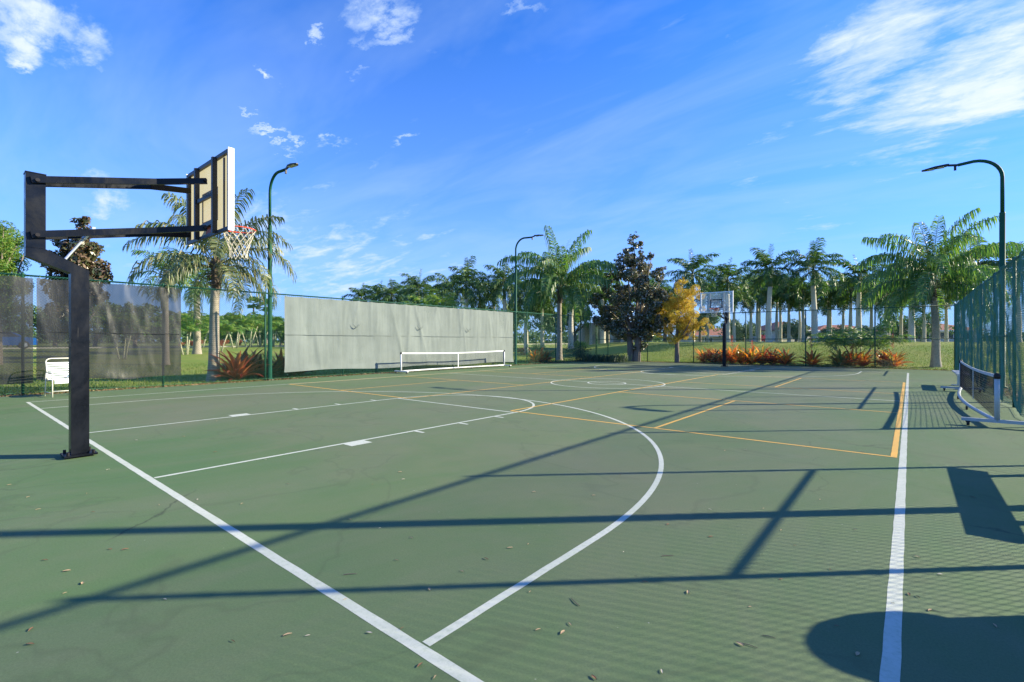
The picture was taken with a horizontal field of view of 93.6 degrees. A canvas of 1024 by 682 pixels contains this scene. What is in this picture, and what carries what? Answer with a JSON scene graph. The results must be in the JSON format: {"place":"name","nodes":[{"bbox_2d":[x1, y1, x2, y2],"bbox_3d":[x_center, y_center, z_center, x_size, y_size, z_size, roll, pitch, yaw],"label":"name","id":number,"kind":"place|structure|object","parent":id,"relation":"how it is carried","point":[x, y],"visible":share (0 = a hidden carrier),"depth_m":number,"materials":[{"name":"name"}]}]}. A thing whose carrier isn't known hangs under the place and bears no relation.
{"place":"outdoors","nodes":[
{"label":"outdoors","id":0,"kind":"place"},
{"bbox_2d":[0,341,1023,404],"bbox_3d":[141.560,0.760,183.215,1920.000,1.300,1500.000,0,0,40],"label":"ground","id":1,"kind":"structure","parent":0,"point":[613,347],"depth_m":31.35,"materials":[{"name":"green plant"}]},
{"bbox_2d":[0,220,34,287],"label":"feathery tree","id":2,"kind":"object","parent":1,"relation":"on","point":[11,247],"visible":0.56,"depth_m":22.20,"materials":[{"name":"green plant"}]},
{"bbox_2d":[35,216,113,283],"bbox_3d":[-21.232,-2.361,23.290,4.168,7.552,2.718,0,0,40],"label":"magnolia tree","id":3,"kind":"object","parent":1,"relation":"on","point":[85,254],"visible":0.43,"depth_m":22.88,"materials":[{"name":"brown plant"}]},
{"bbox_2d":[128,246,202,296],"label":"queen palm","id":4,"kind":"object","parent":1,"relation":"on","point":[137,252],"visible":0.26,"depth_m":23.57,"materials":[{"name":"green plant"}]},
{"bbox_2d":[181,314,208,354],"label":"shade tree","id":5,"kind":"object","parent":1,"relation":"on","point":[185,318],"visible":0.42,"depth_m":31.65,"materials":[{"name":"green plant"}]},
{"bbox_2d":[175,262,225,353],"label":"queen palm","id":6,"kind":"object","parent":1,"relation":"on","point":[194,351],"visible":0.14,"depth_m":32.83,"materials":[{"name":"green plant"}]},
{"bbox_2d":[122,188,296,381],"bbox_3d":[-10.475,-1.762,16.824,5.156,6.891,5.100,0,0,40],"label":"queen palm","id":7,"kind":"object","parent":1,"relation":"on","point":[218,267],"visible":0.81,"depth_m":16.69,"materials":[{"name":"green plant"}]},
{"bbox_2d":[192,313,254,351],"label":"areca palm","id":8,"kind":"object","parent":1,"relation":"on","point":[227,326],"visible":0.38,"depth_m":36.00,"materials":[{"name":"green plant"}]},
{"bbox_2d":[220,321,247,340],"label":"shade tree","id":9,"kind":"object","parent":1,"relation":"on","point":[233,336],"visible":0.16,"depth_m":69.03,"materials":[{"name":"green plant"}]},
{"bbox_2d":[202,344,268,381],"bbox_3d":[-9.675,0.780,16.915,2.084,1.343,2.119,0,0,25],"label":"bromeliad","id":10,"kind":"object","parent":1,"relation":"on","point":[238,366],"visible":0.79,"depth_m":16.80,"materials":[{"name":"red plant"}]},
{"bbox_2d":[208,311,262,347],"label":"shade tree","id":11,"kind":"object","parent":1,"relation":"on","point":[242,322],"visible":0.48,"depth_m":43.52,"materials":[{"name":"green plant"}]},
{"bbox_2d":[222,349,267,378],"bbox_3d":[-9.745,0.834,17.915,1.962,1.184,1.931,0,0,15],"label":"bromeliad","id":12,"kind":"object","parent":1,"relation":"on","point":[253,360],"visible":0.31,"depth_m":17.76,"materials":[{"name":"red plant"}]},
{"bbox_2d":[245,296,260,343],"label":"fan palm","id":13,"kind":"object","parent":1,"relation":"on","point":[253,304],"visible":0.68,"depth_m":119.24,"materials":[{"name":"green plant"}]},
{"bbox_2d":[242,329,267,343],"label":"shade tree","id":14,"kind":"object","parent":1,"relation":"on","point":[257,334],"visible":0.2,"depth_m":69.90,"materials":[{"name":"green plant"}]},
{"bbox_2d":[242,314,276,346],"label":"areca palm","id":15,"kind":"object","parent":1,"relation":"on","point":[258,324],"visible":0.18,"depth_m":50.00,"materials":[{"name":"green plant"}]},
{"bbox_2d":[243,351,283,376],"bbox_3d":[-9.546,0.864,18.325,1.808,1.216,1.586,0,0,30],"label":"bromeliad","id":16,"kind":"object","parent":1,"relation":"on","point":[260,357],"visible":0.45,"depth_m":18.11,"materials":[{"name":"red plant"}]},
{"bbox_2d":[251,314,284,346],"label":"areca palm","id":17,"kind":"object","parent":1,"relation":"on","point":[258,344],"visible":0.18,"depth_m":54.11,"materials":[{"name":"green plant"}]},
{"bbox_2d":[254,352,288,376],"bbox_3d":[-9.274,0.911,18.610,1.665,1.131,1.676,0,0,34],"label":"bromeliad","id":18,"kind":"object","parent":1,"relation":"on","point":[276,364],"visible":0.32,"depth_m":18.47,"materials":[{"name":"red plant"}]},
{"bbox_2d":[262,348,301,375],"bbox_3d":[-9.115,0.835,18.978,1.841,1.226,1.897,0,0,27],"label":"bromeliad","id":19,"kind":"object","parent":1,"relation":"on","point":[283,365],"visible":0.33,"depth_m":18.78,"materials":[{"name":"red plant"}]},
{"bbox_2d":[267,163,298,380],"bbox_3d":[-7.946,-2.278,16.636,2.128,7.376,0.230,0,0,40],"label":"lamp post","id":20,"kind":"object","parent":1,"relation":"on","point":[291,165],"visible":0.88,"depth_m":17.18,"materials":[{"name":"green metal"}]},
{"bbox_2d":[0,272,596,395],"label":"chain link fence","id":21,"kind":"object","parent":1,"relation":"on","point":[23,275],"visible":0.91,"depth_m":16.89,"materials":[{"name":"green metal"}]},
{"bbox_2d":[0,273,32,384],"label":"windscreen","id":22,"kind":"object","parent":21,"relation":"attached to","point":[16,330],"visible":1,"depth_m":12.15,"materials":[{"name":"grey fabric"}]},
{"bbox_2d":[36,277,180,379],"bbox_3d":[-11.297,-0.313,13.692,0.170,2.832,3.210,0,0,40],"label":"windscreen","id":23,"kind":"object","parent":21,"relation":"attached to","point":[146,342],"visible":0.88,"depth_m":13.72,"materials":[{"name":"grey fabric"}]},
{"bbox_2d":[284,296,513,371],"bbox_3d":[-4.070,-0.266,22.386,0.222,2.927,13.000,0,0,40],"label":"windscreen","id":24,"kind":"object","parent":21,"relation":"attached to","point":[338,334],"visible":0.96,"depth_m":20.68,"materials":[{"name":"white fabric"}]},
{"bbox_2d":[341,283,379,302],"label":"royal palm","id":25,"kind":"object","parent":1,"relation":"on","point":[360,292],"visible":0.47,"depth_m":57.51,"materials":[{"name":"green plant"}]},
{"bbox_2d":[363,280,397,302],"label":"royal palm","id":26,"kind":"object","parent":1,"relation":"on","point":[378,292],"visible":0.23,"depth_m":59.53,"materials":[{"name":"green plant"}]},
{"bbox_2d":[373,278,411,303],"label":"royal palm","id":27,"kind":"object","parent":1,"relation":"on","point":[394,289],"visible":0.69,"depth_m":55.49,"materials":[{"name":"green plant"}]},
{"bbox_2d":[396,269,438,306],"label":"royal palm","id":28,"kind":"object","parent":1,"relation":"on","point":[417,285],"visible":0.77,"depth_m":51.52,"materials":[{"name":"green plant"}]},
{"bbox_2d":[400,288,468,308],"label":"areca palm","id":29,"kind":"object","parent":1,"relation":"on","point":[439,302],"visible":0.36,"depth_m":32.77,"materials":[{"name":"green plant"}]},
{"bbox_2d":[431,272,471,308],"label":"royal palm","id":30,"kind":"object","parent":1,"relation":"on","point":[444,284],"visible":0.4,"depth_m":49.57,"materials":[{"name":"green plant"}]},
{"bbox_2d":[445,255,491,309],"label":"royal palm","id":31,"kind":"object","parent":1,"relation":"on","point":[464,277],"visible":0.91,"depth_m":45.67,"materials":[{"name":"green plant"}]},
{"bbox_2d":[467,274,498,310],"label":"royal palm","id":32,"kind":"object","parent":1,"relation":"on","point":[477,299],"visible":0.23,"depth_m":53.72,"materials":[{"name":"green plant"}]},
{"bbox_2d":[475,270,510,311],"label":"royal palm","id":33,"kind":"object","parent":1,"relation":"on","point":[487,288],"visible":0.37,"depth_m":51.29,"materials":[{"name":"green plant"}]},
{"bbox_2d":[482,255,525,311],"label":"royal palm","id":34,"kind":"object","parent":1,"relation":"on","point":[496,287],"visible":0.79,"depth_m":45.67,"materials":[{"name":"green plant"}]},
{"bbox_2d":[0,361,1023,681],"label":"court","id":35,"kind":"object","parent":1,"relation":"on","point":[758,537],"visible":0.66,"depth_m":3.55,"materials":[{"name":"paint"}]},
{"bbox_2d":[44,358,68,396],"bbox_3d":[-11.390,0.910,12.223,0.627,0.956,0.606,0,0,32],"label":"patio chair","id":36,"kind":"object","parent":35,"relation":"on","point":[58,380],"visible":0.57,"depth_m":12.18,"materials":[{"name":"white plastic"}]},
{"bbox_2d":[23,147,255,458],"bbox_3d":[-4.841,-0.594,6.591,1.549,3.922,2.370,0,0,61],"label":"basketball hoop","id":37,"kind":"object","parent":35,"relation":"on","point":[208,190],"visible":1,"depth_m":5.80,"materials":[{"name":"black paint"}]},
{"bbox_2d":[394,350,510,373],"bbox_3d":[-2.550,0.927,23.042,0.880,0.913,6.832,0,0,40],"label":"portable net","id":38,"kind":"object","parent":35,"relation":"on","point":[438,368],"visible":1,"depth_m":22.54,"materials":[{"name":"white metal"}]},
{"bbox_2d":[26,363,908,681],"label":"white lines","id":39,"kind":"object","parent":35,"relation":"on","point":[890,669],"visible":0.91,"depth_m":2.94,"materials":[{"name":"white paint"}]},
{"bbox_2d":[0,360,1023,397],"bbox_3d":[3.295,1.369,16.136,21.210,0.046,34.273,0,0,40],"label":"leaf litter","id":40,"kind":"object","parent":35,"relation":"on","point":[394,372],"visible":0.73,"depth_m":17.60,"materials":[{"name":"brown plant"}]},
{"bbox_2d":[291,367,904,457],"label":"yellow lines","id":41,"kind":"object","parent":35,"relation":"on","point":[894,452],"visible":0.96,"depth_m":9.37,"materials":[{"name":"yellow paint"}]},
{"bbox_2d":[700,291,732,366],"bbox_3d":[11.097,-0.594,25.202,2.370,3.922,1.549,0,0,-29],"label":"basketball hoop","id":42,"kind":"object","parent":35,"relation":"on","point":[725,318],"visible":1,"depth_m":25.41,"materials":[{"name":"black paint"}]},
{"bbox_2d":[940,360,1023,424],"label":"portable net","id":43,"kind":"object","parent":35,"relation":"on","point":[968,387],"visible":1,"depth_m":9.05,"materials":[{"name":"white metal"}]},
{"bbox_2d":[498,301,530,347],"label":"shade tree","id":44,"kind":"object","parent":1,"relation":"on","point":[522,322],"visible":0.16,"depth_m":60.65,"materials":[{"name":"green plant"}]},
{"bbox_2d":[502,278,544,352],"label":"royal palm","id":45,"kind":"object","parent":1,"relation":"on","point":[519,305],"visible":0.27,"depth_m":46.76,"materials":[{"name":"green plant"}]},
{"bbox_2d":[33,327,1023,343],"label":"distant woods","id":46,"kind":"object","parent":1,"relation":"on","point":[518,334],"visible":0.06,"depth_m":132.45,"materials":[{"name":"green plant"}]},
{"bbox_2d":[514,234,543,364],"bbox_3d":[0.947,-2.278,27.384,2.128,7.376,0.230,0,0,40],"label":"lamp post","id":47,"kind":"object","parent":1,"relation":"on","point":[519,240],"visible":0.94,"depth_m":27.92,"materials":[{"name":"green metal"}]},
{"bbox_2d":[518,303,564,346],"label":"shade tree","id":48,"kind":"object","parent":1,"relation":"on","point":[546,320],"visible":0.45,"depth_m":54.60,"materials":[{"name":"green plant"}]},
{"bbox_2d":[530,282,556,350],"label":"royal palm","id":49,"kind":"object","parent":1,"relation":"on","point":[542,318],"visible":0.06,"depth_m":53.87,"materials":[{"name":"green plant"}]},
{"bbox_2d":[497,225,623,359],"bbox_3d":[3.297,-3.102,34.941,8.807,9.561,7.519,0,0,-16],"label":"queen palm","id":50,"kind":"object","parent":1,"relation":"on","point":[553,273],"visible":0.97,"depth_m":34.09,"materials":[{"name":"green plant"}]},
{"bbox_2d":[554,300,594,346],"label":"shade tree","id":51,"kind":"object","parent":1,"relation":"on","point":[574,331],"visible":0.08,"depth_m":57.74,"materials":[{"name":"green plant"}]},
{"bbox_2d":[553,266,597,348],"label":"royal palm","id":52,"kind":"object","parent":1,"relation":"on","point":[570,334],"visible":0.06,"depth_m":45.79,"materials":[{"name":"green plant"}]},
{"bbox_2d":[561,341,591,360],"bbox_3d":[4.415,0.768,33.261,2.249,1.530,1.557,0,0,24],"label":"shrub","id":53,"kind":"object","parent":1,"relation":"on","point":[579,350],"visible":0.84,"depth_m":33.09,"materials":[{"name":"green plant"}]},
{"bbox_2d":[580,263,621,343],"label":"royal palm","id":54,"kind":"object","parent":1,"relation":"on","point":[602,303],"visible":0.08,"depth_m":49.78,"materials":[{"name":"green plant"}]},
{"bbox_2d":[578,323,642,344],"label":"house","id":55,"kind":"structure","parent":1,"relation":"on","point":[590,331],"depth_m":59.00,"materials":[{"name":"beige paint"}]},
{"bbox_2d":[588,231,676,361],"bbox_3d":[8.049,-2.902,32.922,3.308,9.262,5.908,0,0,-36],"label":"magnolia tree","id":56,"kind":"object","parent":1,"relation":"on","point":[640,324],"visible":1,"depth_m":32.18,"materials":[{"name":"green plant"}]},
{"bbox_2d":[663,280,687,341],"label":"royal palm","id":57,"kind":"object","parent":1,"relation":"on","point":[667,286],"visible":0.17,"depth_m":57.38,"materials":[{"name":"green plant"}]},
{"bbox_2d":[651,278,713,362],"bbox_3d":[10.728,-1.193,30.910,2.854,5.807,3.599,0,0,-17],"label":"golden cypress","id":58,"kind":"object","parent":1,"relation":"on","point":[682,326],"visible":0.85,"depth_m":30.58,"materials":[{"name":"yellow plant"}]},
{"bbox_2d":[663,249,719,341],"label":"royal palm","id":59,"kind":"object","parent":1,"relation":"on","point":[692,266],"visible":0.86,"depth_m":43.60,"materials":[{"name":"green plant"}]},
{"bbox_2d":[694,349,715,362],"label":"bromeliad","id":60,"kind":"object","parent":1,"relation":"on","point":[704,356],"visible":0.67,"depth_m":30.62,"materials":[{"name":"orange plant"}]},
{"bbox_2d":[688,274,730,341],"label":"royal palm","id":61,"kind":"object","parent":1,"relation":"on","point":[704,304],"visible":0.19,"depth_m":59.80,"materials":[{"name":"green plant"}]},
{"bbox_2d":[696,310,724,341],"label":"shade tree","id":62,"kind":"object","parent":1,"relation":"on","point":[701,316],"visible":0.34,"depth_m":73.91,"materials":[{"name":"green plant"}]},
{"bbox_2d":[672,328,748,341],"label":"house","id":63,"kind":"structure","parent":1,"relation":"on","point":[713,338],"depth_m":95.93,"materials":[{"name":"beige paint"}]},
{"bbox_2d":[699,347,721,362],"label":"bromeliad","id":64,"kind":"object","parent":1,"relation":"on","point":[711,355],"visible":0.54,"depth_m":30.26,"materials":[{"name":"red plant"}]},
{"bbox_2d":[699,257,755,341],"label":"royal palm","id":65,"kind":"object","parent":1,"relation":"on","point":[727,272],"visible":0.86,"depth_m":46.78,"materials":[{"name":"green plant"}]},
{"bbox_2d":[709,282,759,341],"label":"royal palm","id":66,"kind":"object","parent":1,"relation":"on","point":[736,302],"visible":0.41,"depth_m":54.62,"materials":[{"name":"green plant"}]},
{"bbox_2d":[727,346,751,363],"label":"bromeliad","id":67,"kind":"object","parent":1,"relation":"on","point":[739,355],"visible":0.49,"depth_m":29.07,"materials":[{"name":"orange plant"}]},
{"bbox_2d":[718,319,764,341],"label":"shade tree","id":68,"kind":"object","parent":1,"relation":"on","point":[738,331],"visible":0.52,"depth_m":83.68,"materials":[{"name":"green plant"}]},
{"bbox_2d":[734,340,768,364],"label":"bromeliad","id":69,"kind":"object","parent":1,"relation":"on","point":[751,360],"visible":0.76,"depth_m":28.42,"materials":[{"name":"orange plant"}]},
{"bbox_2d":[731,277,778,341],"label":"royal palm","id":70,"kind":"object","parent":1,"relation":"on","point":[760,298],"visible":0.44,"depth_m":57.68,"materials":[{"name":"green plant"}]},
{"bbox_2d":[737,267,780,341],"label":"royal palm","id":71,"kind":"object","parent":1,"relation":"on","point":[757,309],"visible":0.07,"depth_m":62.85,"materials":[{"name":"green plant"}]},
{"bbox_2d":[748,344,773,363],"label":"bromeliad","id":72,"kind":"object","parent":1,"relation":"on","point":[762,354],"visible":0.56,"depth_m":28.32,"materials":[{"name":"orange plant"}]},
{"bbox_2d":[740,244,800,341],"bbox_3d":[22.858,-4.130,42.254,4.950,9.115,5.040,0,0,2],"label":"royal palm","id":73,"kind":"object","parent":1,"relation":"on","point":[770,275],"visible":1,"depth_m":42.29,"materials":[{"name":"green plant"}]},
{"bbox_2d":[762,347,781,364],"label":"bromeliad","id":74,"kind":"object","parent":1,"relation":"on","point":[771,356],"visible":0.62,"depth_m":28.03,"materials":[{"name":"red plant"}]},
{"bbox_2d":[596,304,955,369],"bbox_3d":[13.487,-0.137,28.691,19.165,3.245,0.095,0,0,40],"label":"chain link fence","id":75,"kind":"object","parent":1,"relation":"on","point":[805,310],"visible":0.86,"depth_m":25.95,"materials":[{"name":"green metal"}]},
{"bbox_2d":[754,277,797,341],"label":"royal palm","id":76,"kind":"object","parent":1,"relation":"on","point":[776,315],"visible":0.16,"depth_m":59.88,"materials":[{"name":"green plant"}]},
{"bbox_2d":[772,271,792,341],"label":"royal palm","id":77,"kind":"object","parent":1,"relation":"on","point":[780,329],"visible":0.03,"depth_m":65.83,"materials":[{"name":"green plant"}]},
{"bbox_2d":[769,348,801,365],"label":"bromeliad","id":78,"kind":"object","parent":1,"relation":"on","point":[786,359],"visible":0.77,"depth_m":27.39,"materials":[{"name":"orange plant"}]},
{"bbox_2d":[753,322,819,341],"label":"house","id":79,"kind":"structure","parent":1,"relation":"on","point":[773,334],"depth_m":91.31,"materials":[{"name":"beige paint"}]},
{"bbox_2d":[765,272,810,341],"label":"royal palm","id":80,"kind":"object","parent":1,"relation":"on","point":[780,295],"visible":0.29,"depth_m":57.89,"materials":[{"name":"green plant"}]},
{"bbox_2d":[778,319,810,341],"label":"shade tree","id":81,"kind":"object","parent":1,"relation":"on","point":[794,326],"visible":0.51,"depth_m":87.20,"materials":[{"name":"green plant"}]},
{"bbox_2d":[772,278,834,341],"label":"royal palm","id":82,"kind":"object","parent":1,"relation":"on","point":[805,288],"visible":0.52,"depth_m":55.56,"materials":[{"name":"green plant"}]},
{"bbox_2d":[796,336,827,365],"bbox_3d":[16.747,0.622,26.946,1.692,1.762,1.589,0,0,-11],"label":"bromeliad","id":83,"kind":"object","parent":1,"relation":"on","point":[811,357],"visible":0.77,"depth_m":26.82,"materials":[{"name":"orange plant"}]},
{"bbox_2d":[782,237,850,341],"bbox_3d":[26.445,-4.185,42.032,4.984,9.213,5.018,0,0,-23],"label":"royal palm","id":84,"kind":"object","parent":1,"relation":"on","point":[811,262],"visible":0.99,"depth_m":41.69,"materials":[{"name":"green plant"}]},
{"bbox_2d":[805,281,848,341],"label":"royal palm","id":85,"kind":"object","parent":1,"relation":"on","point":[827,305],"visible":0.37,"depth_m":57.85,"materials":[{"name":"green plant"}]},
{"bbox_2d":[823,349,857,365],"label":"bromeliad","id":86,"kind":"object","parent":1,"relation":"on","point":[839,357],"visible":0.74,"depth_m":26.09,"materials":[{"name":"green plant"}]},
{"bbox_2d":[832,339,867,366],"bbox_3d":[18.381,0.650,26.080,2.008,1.620,1.854,0,0,9],"label":"bromeliad","id":87,"kind":"object","parent":1,"relation":"on","point":[851,358],"visible":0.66,"depth_m":25.84,"materials":[{"name":"orange plant"}]},
{"bbox_2d":[821,274,882,333],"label":"royal palm","id":88,"kind":"object","parent":1,"relation":"on","point":[848,293],"visible":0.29,"depth_m":54.84,"materials":[{"name":"green plant"}]},
{"bbox_2d":[828,255,886,330],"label":"royal palm","id":89,"kind":"object","parent":1,"relation":"on","point":[855,280],"visible":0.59,"depth_m":45.90,"materials":[{"name":"green plant"}]},
{"bbox_2d":[799,324,917,361],"bbox_3d":[19.510,0.297,27.202,5.292,2.411,5.428,0,0,40],"label":"shrub","id":90,"kind":"object","parent":1,"relation":"on","point":[857,335],"visible":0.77,"depth_m":26.48,"materials":[{"name":"green plant"}]},
{"bbox_2d":[847,350,877,366],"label":"bromeliad","id":91,"kind":"object","parent":1,"relation":"on","point":[864,362],"visible":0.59,"depth_m":25.82,"materials":[{"name":"orange plant"}]},
{"bbox_2d":[851,281,904,334],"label":"royal palm","id":92,"kind":"object","parent":1,"relation":"on","point":[879,299],"visible":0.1,"depth_m":51.42,"materials":[{"name":"green plant"}]},
{"bbox_2d":[870,350,901,366],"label":"bromeliad","id":93,"kind":"object","parent":1,"relation":"on","point":[880,361],"visible":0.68,"depth_m":25.45,"materials":[{"name":"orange plant"}]},
{"bbox_2d":[876,334,914,366],"bbox_3d":[20.149,0.494,25.351,1.760,1.754,1.872,0,0,24],"label":"bromeliad","id":94,"kind":"object","parent":1,"relation":"on","point":[896,361],"visible":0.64,"depth_m":25.19,"materials":[{"name":"orange plant"}]},
{"bbox_2d":[878,263,938,341],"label":"royal palm","id":95,"kind":"object","parent":1,"relation":"on","point":[911,326],"visible":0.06,"depth_m":42.91,"materials":[{"name":"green plant"}]},
{"bbox_2d":[873,311,953,341],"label":"shade tree","id":96,"kind":"object","parent":1,"relation":"on","point":[916,327],"visible":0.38,"depth_m":77.96,"materials":[{"name":"green plant"}]},
{"bbox_2d":[906,286,955,341],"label":"royal palm","id":97,"kind":"object","parent":1,"relation":"on","point":[924,333],"visible":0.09,"depth_m":54.83,"materials":[{"name":"green plant"}]},
{"bbox_2d":[876,323,989,341],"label":"house","id":98,"kind":"structure","parent":1,"relation":"on","point":[942,335],"depth_m":81.04,"materials":[{"name":"beige paint"}]},
{"bbox_2d":[852,207,1023,366],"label":"queen palm","id":99,"kind":"object","parent":1,"relation":"on","point":[949,279],"visible":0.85,"depth_m":24.46,"materials":[{"name":"green plant"}]},
{"bbox_2d":[926,294,955,341],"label":"royal palm","id":100,"kind":"object","parent":1,"relation":"on","point":[946,325],"visible":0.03,"depth_m":57.91,"materials":[{"name":"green plant"}]},
{"bbox_2d":[921,159,1007,388],"bbox_3d":[13.982,-2.078,14.913,1.958,6.976,0.230,0,0,40],"label":"lamp post","id":101,"kind":"object","parent":1,"relation":"on","point":[1002,237],"visible":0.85,"depth_m":14.35,"materials":[{"name":"green"}]},
{"bbox_2d":[951,237,1017,340],"bbox_3d":[39.969,-4.352,40.883,4.950,9.593,5.040,0,0,-28],"label":"royal palm","id":102,"kind":"object","parent":1,"relation":"on","point":[993,263],"visible":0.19,"depth_m":40.39,"materials":[{"name":"green plant"}]},
{"bbox_2d":[954,250,1023,416],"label":"chain link fence","id":103,"kind":"object","parent":1,"relation":"on","point":[1012,354],"visible":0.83,"depth_m":11.70,"materials":[{"name":"green metal"}]},
{"bbox_2d":[984,241,1023,341],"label":"royal palm","id":104,"kind":"object","parent":1,"relation":"on","point":[1009,258],"visible":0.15,"depth_m":39.79,"materials":[{"name":"green plant"}]},
{"bbox_2d":[0,0,1023,340],"label":"sky","id":105,"kind":"structure","parent":0,"point":[430,136],"materials":[{"name":"blue"}]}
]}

